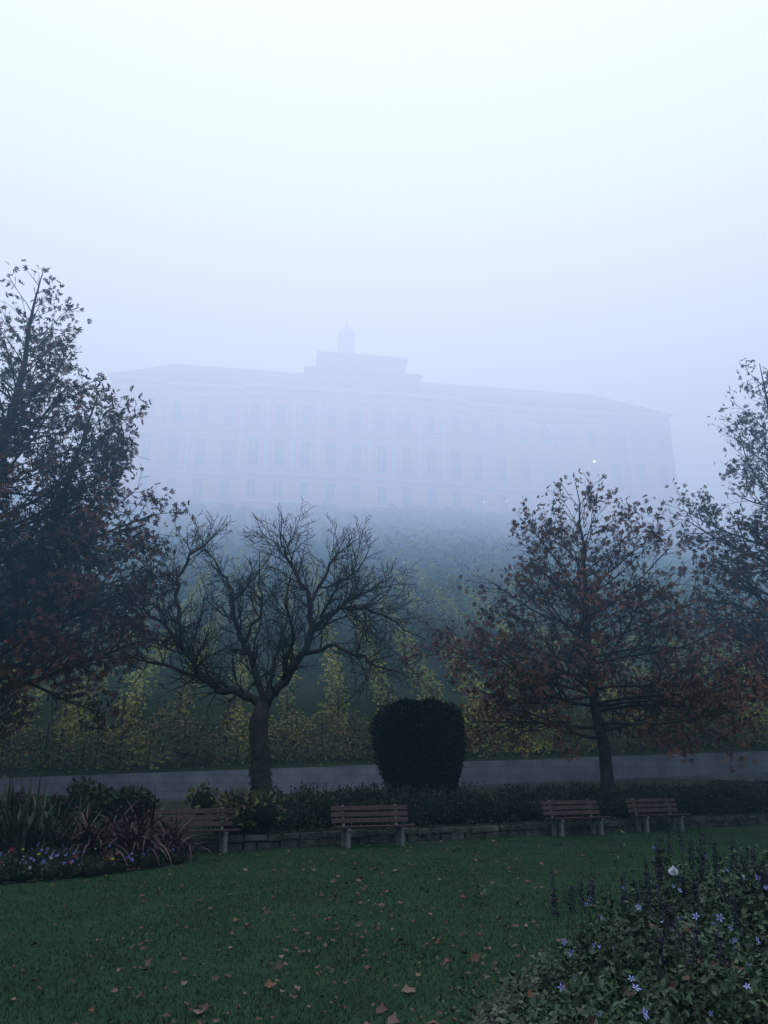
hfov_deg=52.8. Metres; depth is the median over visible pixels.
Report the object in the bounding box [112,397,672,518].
windows
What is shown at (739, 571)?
chestnut tree
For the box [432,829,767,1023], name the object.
flower border plants
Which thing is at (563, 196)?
sky
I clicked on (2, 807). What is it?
flax plant
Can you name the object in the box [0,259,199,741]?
chestnut tree
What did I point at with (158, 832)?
green shrub
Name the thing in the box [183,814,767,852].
garden wall
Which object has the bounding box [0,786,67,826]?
smoke bush
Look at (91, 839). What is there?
burgundy grass plant
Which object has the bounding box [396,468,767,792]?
maple tree
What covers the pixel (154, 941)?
lawn grass
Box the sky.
[0,0,767,536]
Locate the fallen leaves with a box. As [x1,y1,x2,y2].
[1,840,638,1023]
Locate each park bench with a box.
[146,807,239,852]
[331,804,415,848]
[540,799,610,836]
[625,798,689,832]
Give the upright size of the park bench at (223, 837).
0.846 m
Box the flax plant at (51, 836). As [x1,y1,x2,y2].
[8,790,124,852]
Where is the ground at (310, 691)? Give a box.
[0,499,767,1023]
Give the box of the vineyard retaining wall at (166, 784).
[0,751,767,800]
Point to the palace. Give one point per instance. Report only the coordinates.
(345, 425)
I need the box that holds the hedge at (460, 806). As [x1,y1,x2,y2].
[269,777,767,845]
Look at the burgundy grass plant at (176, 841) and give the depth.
14.21 m
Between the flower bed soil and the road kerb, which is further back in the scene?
the road kerb
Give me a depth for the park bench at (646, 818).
21.20 m
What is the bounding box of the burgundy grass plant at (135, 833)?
[69,791,195,867]
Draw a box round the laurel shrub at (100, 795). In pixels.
[45,775,160,832]
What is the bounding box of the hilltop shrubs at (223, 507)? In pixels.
[1,485,767,542]
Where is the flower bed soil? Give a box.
[1,862,168,883]
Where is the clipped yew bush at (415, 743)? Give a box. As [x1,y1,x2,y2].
[367,695,467,797]
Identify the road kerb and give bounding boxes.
[2,772,767,805]
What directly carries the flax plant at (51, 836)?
on the flower bed soil
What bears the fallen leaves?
on the ground at (310, 691)
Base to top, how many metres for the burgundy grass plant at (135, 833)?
1.622 m
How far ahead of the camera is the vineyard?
45.59 m
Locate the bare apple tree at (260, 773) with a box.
[75,497,455,798]
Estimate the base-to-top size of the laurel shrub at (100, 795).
1.420 m
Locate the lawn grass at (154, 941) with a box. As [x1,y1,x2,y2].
[0,829,767,1023]
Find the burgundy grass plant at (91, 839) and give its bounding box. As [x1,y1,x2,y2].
[44,786,164,869]
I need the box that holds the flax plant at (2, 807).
[0,791,18,836]
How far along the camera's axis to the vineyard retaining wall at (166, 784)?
29.68 m
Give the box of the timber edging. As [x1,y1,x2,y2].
[485,966,550,1023]
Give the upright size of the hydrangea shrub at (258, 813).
1.213 m
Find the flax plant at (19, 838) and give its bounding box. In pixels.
[0,770,95,859]
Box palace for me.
[100,318,682,528]
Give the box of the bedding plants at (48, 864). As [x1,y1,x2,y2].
[0,836,189,883]
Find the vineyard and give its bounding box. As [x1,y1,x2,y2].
[0,491,767,777]
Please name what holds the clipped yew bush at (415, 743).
on the ground at (310, 691)
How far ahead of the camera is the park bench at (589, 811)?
19.93 m
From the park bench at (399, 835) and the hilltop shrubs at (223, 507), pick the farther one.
the hilltop shrubs at (223, 507)
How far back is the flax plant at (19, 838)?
13.65 m
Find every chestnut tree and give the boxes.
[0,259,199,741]
[654,358,767,711]
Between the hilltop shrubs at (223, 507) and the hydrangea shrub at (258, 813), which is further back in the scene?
the hilltop shrubs at (223, 507)
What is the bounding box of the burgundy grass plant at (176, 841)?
[132,803,225,858]
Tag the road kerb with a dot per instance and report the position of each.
(751, 777)
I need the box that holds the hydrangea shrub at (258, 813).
[182,779,287,834]
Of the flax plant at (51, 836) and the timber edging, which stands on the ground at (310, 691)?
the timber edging
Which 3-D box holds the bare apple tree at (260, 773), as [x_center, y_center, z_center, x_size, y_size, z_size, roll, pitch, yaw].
[-2.775,3.505,19.466,9.331,8.590,5.004,0,-18,0]
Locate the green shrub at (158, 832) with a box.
[0,817,187,848]
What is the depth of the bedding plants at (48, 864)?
12.43 m
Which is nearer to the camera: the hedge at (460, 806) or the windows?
the hedge at (460, 806)

